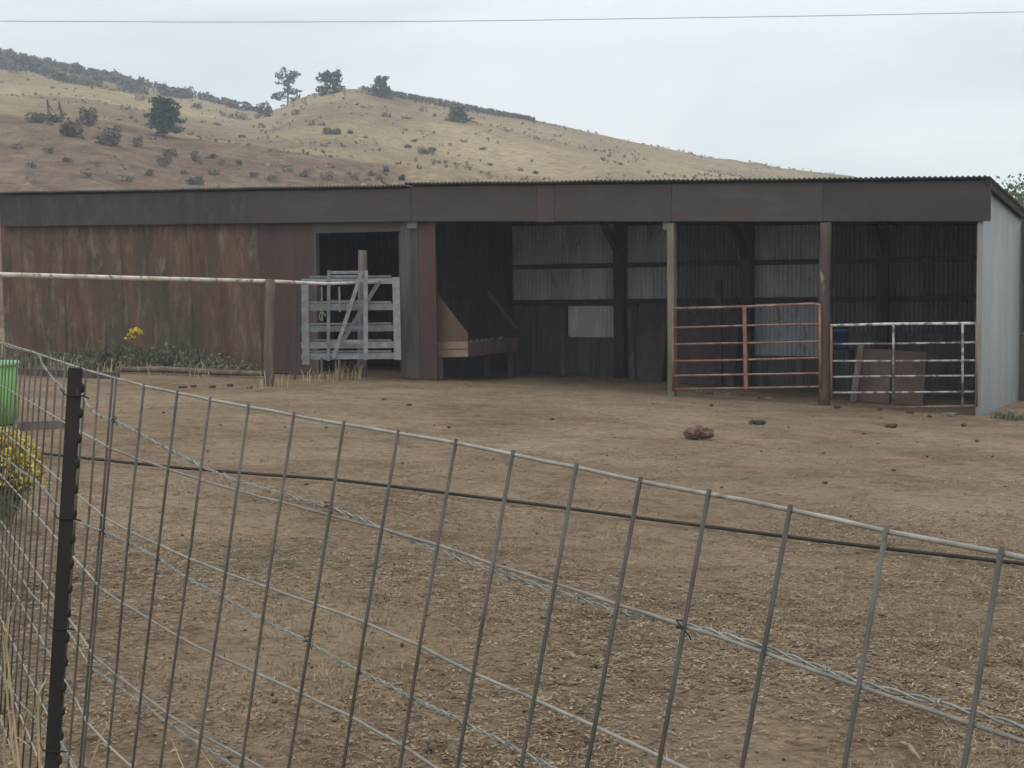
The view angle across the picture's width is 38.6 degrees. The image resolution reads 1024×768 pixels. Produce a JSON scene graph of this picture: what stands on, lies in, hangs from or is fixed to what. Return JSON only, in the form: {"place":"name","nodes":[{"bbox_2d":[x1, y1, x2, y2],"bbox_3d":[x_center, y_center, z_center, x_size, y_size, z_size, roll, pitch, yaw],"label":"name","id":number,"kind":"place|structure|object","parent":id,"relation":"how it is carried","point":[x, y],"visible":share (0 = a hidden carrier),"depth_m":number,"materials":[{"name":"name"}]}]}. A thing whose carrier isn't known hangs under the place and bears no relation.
{"place":"outdoors","nodes":[
{"label":"outdoors","id":0,"kind":"place"},
{"bbox_2d":[14,12,1006,21],"bbox_3d":[0.015,-15.216,59.011,87.770,1.099,0.026,-1,4,0],"label":"overhead wire","id":1,"kind":"object","parent":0,"point":[530,20],"visible":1,"depth_m":59.04,"materials":[{"name":"grey metal"}]},
{"bbox_2d":[0,329,1023,767],"bbox_3d":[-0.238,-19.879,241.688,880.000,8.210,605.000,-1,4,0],"label":"ground","id":2,"kind":"structure","parent":0,"point":[530,403],"depth_m":8.52,"materials":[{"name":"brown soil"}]},
{"bbox_2d":[0,360,18,424],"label":"barrel","id":3,"kind":"object","parent":2,"relation":"on","point":[13,394],"visible":0.48,"depth_m":15.88,"materials":[{"name":"green plastic"}]},
{"bbox_2d":[0,426,51,526],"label":"rabbitbrush","id":4,"kind":"object","parent":2,"relation":"on","point":[38,469],"visible":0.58,"depth_m":8.82,"materials":[{"name":"yellow plant"}]},
{"bbox_2d":[14,418,64,430],"bbox_3d":[-4.996,0.434,15.510,0.515,0.106,0.250,-3,5,-31],"label":"timber","id":5,"kind":"object","parent":2,"relation":"on","point":[49,424],"visible":0.5,"depth_m":15.40,"materials":[{"name":"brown wood"}]},
{"bbox_2d":[0,598,113,767],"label":"grass stalks","id":6,"kind":"object","parent":2,"relation":"on","point":[18,764],"depth_m":3.47,"materials":[{"name":"beige plant"}]},
{"bbox_2d":[0,340,113,767],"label":"wire panel","id":7,"kind":"object","parent":2,"relation":"on","point":[83,566],"visible":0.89,"depth_m":4.18,"materials":[{"name":"grey metal"}]},
{"bbox_2d":[0,670,76,767],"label":"barbed wire","id":8,"kind":"object","parent":7,"relation":"attached to","point":[63,746],"visible":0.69,"depth_m":3.92,"materials":[{"name":"grey metal"}]},
{"bbox_2d":[0,540,238,767],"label":"barbed wire","id":9,"kind":"object","parent":7,"relation":"attached to","point":[208,750],"visible":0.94,"depth_m":3.00,"materials":[{"name":"metal"}]},
{"bbox_2d":[0,455,557,767],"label":"barbed wire","id":10,"kind":"object","parent":7,"relation":"attached to","point":[450,715],"visible":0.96,"depth_m":2.44,"materials":[{"name":"metal"}]},
{"bbox_2d":[0,342,1023,729],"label":"barbed wire","id":11,"kind":"object","parent":7,"relation":"attached to","point":[798,660],"visible":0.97,"depth_m":1.83,"materials":[{"name":"metal"}]},
{"bbox_2d":[39,367,88,767],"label":"steel post","id":12,"kind":"object","parent":2,"relation":"on","point":[65,560],"visible":1,"depth_m":3.01,"materials":[{"name":"black metal"}]},
{"bbox_2d":[18,368,119,378],"bbox_3d":[-7.687,-0.176,25.326,2.179,0.155,0.050,1,5,24],"label":"plank","id":13,"kind":"object","parent":2,"relation":"on","point":[60,373],"visible":0.5,"depth_m":25.35,"materials":[{"name":"brown wood"}]},
{"bbox_2d":[7,352,239,376],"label":"dry grass","id":14,"kind":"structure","parent":2,"relation":"on","point":[107,370],"depth_m":27.13,"materials":[{"name":"plant"}]},
{"bbox_2d":[108,327,142,370],"bbox_3d":[-7.319,-0.658,27.694,0.865,0.850,0.257,1,5,26],"label":"wildflower","id":15,"kind":"object","parent":2,"relation":"on","point":[132,331],"visible":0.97,"depth_m":27.65,"materials":[{"name":"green plant"}]},
{"bbox_2d":[1,336,263,375],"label":"weeds","id":16,"kind":"object","parent":2,"relation":"on","point":[139,357],"visible":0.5,"depth_m":27.70,"materials":[{"name":"green plant"}]},
{"bbox_2d":[85,729,247,767],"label":"grass tuft","id":17,"kind":"object","parent":2,"relation":"on","point":[189,754],"visible":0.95,"depth_m":4.10,"materials":[{"name":"beige plant"}]},
{"bbox_2d":[0,272,378,386],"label":"rail fence","id":18,"kind":"object","parent":2,"relation":"on","point":[269,332],"visible":0.94,"depth_m":23.26,"materials":[{"name":"brown wood"}]},
{"bbox_2d":[301,275,400,364],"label":"slatted gate","id":19,"kind":"structure","parent":18,"relation":"attached to","point":[307,355],"depth_m":25.26,"materials":[{"name":"white wood"}]},
{"bbox_2d":[118,366,263,375],"bbox_3d":[-5.761,-0.243,26.303,3.268,0.141,0.107,1,5,26],"label":"log","id":20,"kind":"object","parent":2,"relation":"on","point":[185,370],"visible":0.85,"depth_m":26.30,"materials":[{"name":"brown wood"}]},
{"bbox_2d":[254,369,291,389],"bbox_3d":[-3.789,-0.087,23.035,0.703,0.332,0.524,-4,5,-33],"label":"grass tuft","id":21,"kind":"object","parent":2,"relation":"on","point":[270,382],"visible":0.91,"depth_m":23.01,"materials":[{"name":"beige plant"}]},
{"bbox_2d":[293,284,295,378],"bbox_3d":[-3.729,-0.849,25.107,0.062,1.726,0.035,-1,4,0],"label":"steel post","id":22,"kind":"object","parent":2,"relation":"on","point":[294,301],"visible":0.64,"depth_m":25.07,"materials":[{"name":"brown metal"}]},
{"bbox_2d":[299,367,336,381],"bbox_3d":[-3.223,-0.174,24.508,0.656,0.292,0.603,-5,6,-44],"label":"grass tuft","id":23,"kind":"object","parent":2,"relation":"on","point":[318,377],"visible":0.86,"depth_m":24.50,"materials":[{"name":"beige plant"}]},
{"bbox_2d":[320,270,367,379],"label":"slatted gate","id":24,"kind":"structure","parent":2,"relation":"on","point":[363,274],"depth_m":24.87,"materials":[{"name":"grey wood"}]},
{"bbox_2d":[333,360,365,379],"bbox_3d":[-2.803,-0.251,25.255,0.642,0.393,0.616,-1,4,0],"label":"grass tuft","id":25,"kind":"object","parent":2,"relation":"on","point":[347,373],"visible":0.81,"depth_m":25.24,"materials":[{"name":"beige plant"}]},
{"bbox_2d":[357,250,366,376],"bbox_3d":[-2.687,-1.216,26.251,0.220,2.364,0.180,-1,4,0],"label":"gate post","id":26,"kind":"object","parent":2,"relation":"on","point":[362,260],"visible":0.3,"depth_m":26.16,"materials":[{"name":"grey wood"}]},
{"bbox_2d":[437,290,517,379],"bbox_3d":[-0.619,-0.845,26.728,0.671,1.701,2.060,1,5,26],"label":"hay feeder","id":27,"kind":"object","parent":2,"relation":"on","point":[453,338],"visible":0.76,"depth_m":26.22,"materials":[{"name":"brown wood"}]},
{"bbox_2d":[469,336,501,346],"bbox_3d":[-0.605,-0.692,26.748,0.750,0.362,1.974,1,5,26],"label":"hay","id":28,"kind":"object","parent":27,"relation":"in","point":[483,340],"visible":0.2,"depth_m":26.91,"materials":[{"name":"brown plant"}]},
{"bbox_2d":[0,175,1023,415],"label":"shed","id":29,"kind":"structure","parent":2,"relation":"on","point":[596,259],"depth_m":27.06,"materials":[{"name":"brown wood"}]},
{"bbox_2d":[671,302,821,390],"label":"gate","id":30,"kind":"structure","parent":29,"relation":"attached to","point":[745,325],"depth_m":22.91,"materials":[{"name":"red metal"}]},
{"bbox_2d":[830,322,977,407],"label":"gate","id":31,"kind":"structure","parent":29,"relation":"attached to","point":[961,360],"depth_m":21.82,"materials":[{"name":"metal"}]},
{"bbox_2d":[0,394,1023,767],"bbox_3d":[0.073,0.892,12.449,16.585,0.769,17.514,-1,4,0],"label":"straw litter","id":32,"kind":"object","parent":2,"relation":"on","point":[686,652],"visible":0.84,"depth_m":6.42,"materials":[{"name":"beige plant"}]},
{"bbox_2d":[3,406,1022,767],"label":"pebbles","id":33,"kind":"object","parent":2,"relation":"on","point":[511,594],"visible":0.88,"depth_m":6.62,"materials":[{"name":"brown stone"}]},
{"bbox_2d":[38,451,1023,565],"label":"hose","id":34,"kind":"object","parent":2,"relation":"on","point":[958,556],"visible":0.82,"depth_m":10.23,"materials":[{"name":"black rubber"}]},
{"bbox_2d":[81,376,1023,767],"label":"wire panel","id":35,"kind":"object","parent":2,"relation":"on","point":[885,532],"visible":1,"depth_m":2.04,"materials":[{"name":"grey metal"}]},
{"bbox_2d":[627,308,635,380],"bbox_3d":[2.273,-0.756,27.872,0.112,1.378,0.504,-1,4,-2],"label":"plank","id":36,"kind":"object","parent":2,"relation":"on","point":[631,344],"visible":0.93,"depth_m":27.86,"materials":[{"name":"wood"}]},
{"bbox_2d":[635,303,666,381],"bbox_3d":[2.636,-0.797,27.824,0.599,1.475,0.459,1,5,26],"label":"plywood sheet","id":37,"kind":"object","parent":2,"relation":"on","point":[650,339],"visible":0.86,"depth_m":27.81,"materials":[{"name":"wood"}]},
{"bbox_2d":[683,425,713,439],"bbox_3d":[2.092,0.544,16.400,0.352,0.158,0.235,-1,4,0],"label":"rock","id":38,"kind":"object","parent":2,"relation":"on","point":[696,432],"visible":1,"depth_m":16.34,"materials":[{"name":"stone"}]},
{"bbox_2d":[677,315,739,386],"bbox_3d":[3.603,-0.632,27.169,1.174,1.305,0.419,1,5,26],"label":"plywood sheet","id":39,"kind":"object","parent":2,"relation":"on","point":[696,335],"visible":0.79,"depth_m":27.18,"materials":[{"name":"wood"}]},
{"bbox_2d":[715,280,722,386],"bbox_3d":[3.772,-0.904,26.682,0.120,1.993,0.100,1,5,26],"label":"stub post","id":40,"kind":"object","parent":2,"relation":"on","point":[718,330],"visible":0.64,"depth_m":26.64,"materials":[{"name":"brown wood"}]},
{"bbox_2d":[749,419,765,424],"bbox_3d":[3.078,0.487,18.377,0.199,0.086,0.153,2,5,36],"label":"dung clod","id":41,"kind":"object","parent":2,"relation":"on","point":[757,422],"visible":0.96,"depth_m":18.34,"materials":[{"name":"brown soil"}]},
{"bbox_2d":[833,349,854,399],"bbox_3d":[5.425,-0.161,24.192,0.400,0.813,0.340,1,5,26],"label":"crate stand","id":42,"kind":"object","parent":2,"relation":"on","point":[850,366],"visible":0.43,"depth_m":24.01,"materials":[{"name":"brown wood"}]},
{"bbox_2d":[833,329,849,349],"bbox_3d":[5.418,-0.736,24.147,0.330,0.338,0.327,-1,4,0],"label":"tub","id":43,"kind":"object","parent":42,"relation":"on","point":[840,335],"visible":0.82,"depth_m":24.03,"materials":[{"name":"blue plastic"}]},
{"bbox_2d":[850,345,863,401],"bbox_3d":[5.569,-0.189,23.586,0.103,0.946,0.308,3,6,42],"label":"plank","id":44,"kind":"object","parent":2,"relation":"on","point":[857,370],"visible":0.79,"depth_m":23.57,"materials":[{"name":"grey wood"}]},
{"bbox_2d":[857,349,891,403],"bbox_3d":[5.850,-0.129,23.609,0.525,0.862,0.269,1,5,26],"label":"plywood sheet","id":45,"kind":"object","parent":2,"relation":"on","point":[867,384],"visible":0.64,"depth_m":23.59,"materials":[{"name":"brown wood"}]},
{"bbox_2d":[884,423,897,427],"bbox_3d":[4.820,0.531,18.593,0.155,0.064,0.143,-4,6,-38],"label":"dung clod","id":46,"kind":"object","parent":2,"relation":"on","point":[893,425],"visible":1,"depth_m":18.56,"materials":[{"name":"brown soil"}]},
{"bbox_2d":[891,350,926,405],"bbox_3d":[6.354,-0.096,23.419,0.506,0.866,0.269,1,5,26],"label":"plywood sheet","id":47,"kind":"object","parent":2,"relation":"on","point":[910,383],"visible":0.71,"depth_m":23.40,"materials":[{"name":"brown wood"}]},
{"bbox_2d":[900,741,921,760],"bbox_3d":[1.331,1.218,4.875,0.020,0.023,0.173,-1,4,-3],"label":"stick","id":48,"kind":"object","parent":2,"relation":"on","point":[909,746],"visible":1,"depth_m":4.86,"materials":[{"name":"wood"}]},
{"bbox_2d":[942,412,956,416],"bbox_3d":[6.271,0.447,20.984,0.186,0.090,0.177,-3,5,-26],"label":"dung clod","id":49,"kind":"object","parent":2,"relation":"on","point":[952,414],"visible":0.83,"depth_m":20.95,"materials":[{"name":"brown soil"}]},
{"bbox_2d":[984,407,1023,420],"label":"grass tuft","id":50,"kind":"object","parent":2,"relation":"on","point":[1005,416],"visible":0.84,"depth_m":20.75,"materials":[{"name":"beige plant"}]},
{"bbox_2d":[996,173,1023,333],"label":"broadleaf tree","id":51,"kind":"object","parent":2,"relation":"on","point":[1018,197],"visible":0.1,"depth_m":45.45,"materials":[{"name":"green plant"}]},
{"bbox_2d":[0,69,1023,333],"bbox_3d":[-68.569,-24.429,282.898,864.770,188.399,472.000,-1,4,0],"label":"hill","id":52,"kind":"structure","parent":0,"point":[516,147],"depth_m":155.93,"materials":[{"name":"beige plant"}]},
{"bbox_2d":[9,143,22,148],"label":"shrub","id":53,"kind":"object","parent":52,"relation":"on","point":[14,146],"visible":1,"depth_m":108.03,"materials":[{"name":"green plant"}]},
{"bbox_2d":[25,162,36,167],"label":"shrub","id":54,"kind":"object","parent":52,"relation":"on","point":[33,164],"visible":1,"depth_m":101.77,"materials":[{"name":"green plant"}]},
{"bbox_2d":[24,112,52,122],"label":"shrub","id":55,"kind":"object","parent":52,"relation":"on","point":[37,117],"visible":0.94,"depth_m":121.25,"materials":[{"name":"green plant"}]},
{"bbox_2d":[43,147,53,153],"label":"shrub","id":56,"kind":"object","parent":52,"relation":"on","point":[49,150],"visible":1,"depth_m":107.36,"materials":[{"name":"green plant"}]},
{"bbox_2d":[46,100,52,113],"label":"dead snag","id":57,"kind":"object","parent":52,"relation":"on","point":[48,108],"visible":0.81,"depth_m":123.77,"materials":[{"name":"grey wood"}]},
{"bbox_2d":[45,113,63,122],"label":"shrub","id":58,"kind":"object","parent":52,"relation":"on","point":[55,119],"visible":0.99,"depth_m":122.36,"materials":[{"name":"green plant"}]},
{"bbox_2d":[58,102,64,118],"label":"dead snag","id":59,"kind":"object","parent":52,"relation":"on","point":[61,111],"visible":0.89,"depth_m":124.47,"materials":[{"name":"grey wood"}]},
{"bbox_2d":[62,154,72,161],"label":"shrub","id":60,"kind":"object","parent":52,"relation":"on","point":[66,159],"visible":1,"depth_m":104.65,"materials":[{"name":"green plant"}]},
{"bbox_2d":[59,119,83,136],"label":"shrub","id":61,"kind":"object","parent":52,"relation":"on","point":[64,127],"visible":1,"depth_m":113.55,"materials":[{"name":"green plant"}]},
{"bbox_2d":[80,168,91,177],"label":"shrub","id":62,"kind":"object","parent":52,"relation":"on","point":[90,173],"visible":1,"depth_m":99.10,"materials":[{"name":"green plant"}]},
{"bbox_2d":[76,106,98,125],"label":"shrub","id":63,"kind":"object","parent":52,"relation":"on","point":[89,116],"visible":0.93,"depth_m":121.03,"materials":[{"name":"green plant"}]},
{"bbox_2d":[94,125,122,145],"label":"shrub","id":64,"kind":"object","parent":52,"relation":"on","point":[112,137],"visible":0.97,"depth_m":112.03,"materials":[{"name":"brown plant"}]},
{"bbox_2d":[118,174,134,181],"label":"shrub","id":65,"kind":"object","parent":52,"relation":"on","point":[128,179],"visible":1,"depth_m":101.35,"materials":[{"name":"green plant"}]},
{"bbox_2d":[132,135,143,146],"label":"shrub","id":66,"kind":"object","parent":52,"relation":"on","point":[136,141],"visible":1,"depth_m":115.00,"materials":[{"name":"green plant"}]},
{"bbox_2d":[144,168,153,175],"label":"shrub","id":67,"kind":"object","parent":52,"relation":"on","point":[151,172],"visible":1,"depth_m":104.83,"materials":[{"name":"green plant"}]},
{"bbox_2d":[156,152,171,166],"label":"shrub","id":68,"kind":"object","parent":52,"relation":"on","point":[164,160],"visible":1,"depth_m":109.30,"materials":[{"name":"green plant"}]},
{"bbox_2d":[143,94,186,136],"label":"pine tree","id":69,"kind":"object","parent":52,"relation":"on","point":[164,114],"visible":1,"depth_m":122.11,"materials":[{"name":"green plant"}]},
{"bbox_2d":[162,147,177,156],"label":"shrub","id":70,"kind":"object","parent":52,"relation":"on","point":[171,152],"visible":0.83,"depth_m":113.48,"materials":[{"name":"green plant"}]},
{"bbox_2d":[173,92,186,98],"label":"shrub","id":71,"kind":"object","parent":52,"relation":"on","point":[183,94],"visible":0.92,"depth_m":259.86,"materials":[{"name":"green plant"}]},
{"bbox_2d":[183,86,193,91],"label":"shrub","id":72,"kind":"object","parent":52,"relation":"on","point":[188,88],"visible":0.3,"depth_m":320.47,"materials":[{"name":"green plant"}]},
{"bbox_2d":[190,149,200,162],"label":"shrub","id":73,"kind":"object","parent":52,"relation":"on","point":[193,157],"visible":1,"depth_m":112.93,"materials":[{"name":"green plant"}]},
{"bbox_2d":[188,175,204,184],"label":"shrub","id":74,"kind":"object","parent":52,"relation":"on","point":[191,181],"visible":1,"depth_m":104.75,"materials":[{"name":"green plant"}]},
{"bbox_2d":[190,102,203,108],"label":"shrub","id":75,"kind":"object","parent":52,"relation":"on","point":[197,105],"visible":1,"depth_m":207.77,"materials":[{"name":"green plant"}]},
{"bbox_2d":[207,153,216,157],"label":"shrub","id":76,"kind":"object","parent":52,"relation":"on","point":[214,155],"visible":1,"depth_m":114.97,"materials":[{"name":"green plant"}]},
{"bbox_2d":[209,170,218,174],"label":"shrub","id":77,"kind":"object","parent":52,"relation":"on","point":[215,172],"visible":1,"depth_m":109.63,"materials":[{"name":"green plant"}]},
{"bbox_2d":[217,160,224,165],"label":"shrub","id":78,"kind":"object","parent":52,"relation":"on","point":[222,162],"visible":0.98,"depth_m":112.96,"materials":[{"name":"green plant"}]},
{"bbox_2d":[229,112,251,119],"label":"shrub","id":79,"kind":"object","parent":52,"relation":"on","point":[241,116],"visible":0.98,"depth_m":205.20,"materials":[{"name":"green plant"}]},
{"bbox_2d":[249,172,259,176],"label":"shrub","id":80,"kind":"object","parent":52,"relation":"on","point":[253,174],"visible":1,"depth_m":110.23,"materials":[{"name":"green plant"}]},
{"bbox_2d":[255,101,273,117],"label":"shrub","id":81,"kind":"object","parent":52,"relation":"on","point":[268,110],"visible":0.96,"depth_m":213.00,"materials":[{"name":"green plant"}]},
{"bbox_2d":[0,48,534,120],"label":"brush","id":82,"kind":"object","parent":52,"relation":"on","point":[11,59],"visible":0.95,"depth_m":257.72,"materials":[{"name":"green plant"}]},
{"bbox_2d":[264,174,279,180],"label":"shrub","id":83,"kind":"object","parent":52,"relation":"on","point":[269,179],"visible":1,"depth_m":109.61,"materials":[{"name":"green plant"}]},
{"bbox_2d":[270,67,302,103],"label":"pine tree","id":84,"kind":"object","parent":52,"relation":"on","point":[287,82],"visible":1,"depth_m":256.19,"materials":[{"name":"green plant"}]},
{"bbox_2d":[280,165,293,171],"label":"shrub","id":85,"kind":"object","parent":52,"relation":"on","point":[284,166],"visible":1,"depth_m":113.80,"materials":[{"name":"green plant"}]},
{"bbox_2d":[291,109,299,114],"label":"shrub","id":86,"kind":"object","parent":52,"relation":"on","point":[293,113],"visible":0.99,"depth_m":196.38,"materials":[{"name":"green plant"}]},
{"bbox_2d":[299,168,313,176],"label":"shrub","id":87,"kind":"object","parent":52,"relation":"on","point":[304,175],"visible":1,"depth_m":112.41,"materials":[{"name":"green plant"}]},
{"bbox_2d":[320,171,335,179],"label":"shrub","id":88,"kind":"object","parent":52,"relation":"on","point":[329,175],"visible":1,"depth_m":112.35,"materials":[{"name":"green plant"}]},
{"bbox_2d":[315,69,345,95],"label":"pine tree","id":89,"kind":"object","parent":52,"relation":"on","point":[334,81],"visible":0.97,"depth_m":215.71,"materials":[{"name":"green plant"}]},
{"bbox_2d":[322,127,341,134],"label":"shrub","id":90,"kind":"object","parent":52,"relation":"on","point":[326,130],"visible":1,"depth_m":160.87,"materials":[{"name":"green plant"}]},
{"bbox_2d":[346,172,359,180],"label":"shrub","id":91,"kind":"object","parent":52,"relation":"on","point":[351,176],"visible":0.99,"depth_m":114.54,"materials":[{"name":"green plant"}]},
{"bbox_2d":[374,173,384,179],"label":"shrub","id":92,"kind":"object","parent":52,"relation":"on","point":[381,177],"visible":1,"depth_m":116.61,"materials":[{"name":"green plant"}]},
{"bbox_2d":[367,75,393,98],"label":"pine tree","id":93,"kind":"object","parent":52,"relation":"on","point":[384,90],"visible":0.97,"depth_m":218.71,"materials":[{"name":"green plant"}]},
{"bbox_2d":[382,166,388,171],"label":"shrub","id":94,"kind":"object","parent":52,"relation":"on","point":[385,169],"visible":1,"depth_m":120.64,"materials":[{"name":"green plant"}]},
{"bbox_2d":[381,111,391,116],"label":"shrub","id":95,"kind":"object","parent":52,"relation":"on","point":[386,113],"visible":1,"depth_m":184.50,"materials":[{"name":"green plant"}]},
{"bbox_2d":[398,174,404,180],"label":"shrub","id":96,"kind":"object","parent":52,"relation":"on","point":[402,177],"visible":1,"depth_m":117.22,"materials":[{"name":"green plant"}]},
{"bbox_2d":[0,69,834,190],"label":"dry tufts","id":97,"kind":"object","parent":52,"relation":"on","point":[179,181],"visible":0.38,"depth_m":161.47,"materials":[{"name":"beige plant"}]},
{"bbox_2d":[417,145,435,153],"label":"shrub","id":98,"kind":"object","parent":52,"relation":"on","point":[421,149],"visible":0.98,"depth_m":154.27,"materials":[{"name":"green plant"}]},
{"bbox_2d":[444,106,474,122],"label":"pine tree","id":99,"kind":"object","parent":52,"relation":"on","point":[458,115],"visible":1,"depth_m":184.33,"materials":[{"name":"green plant"}]},
{"bbox_2d":[0,0,1023,196],"label":"sky","id":100,"kind":"structure","parent":0,"point":[917,93],"materials":[{"name":"white"}]}
]}

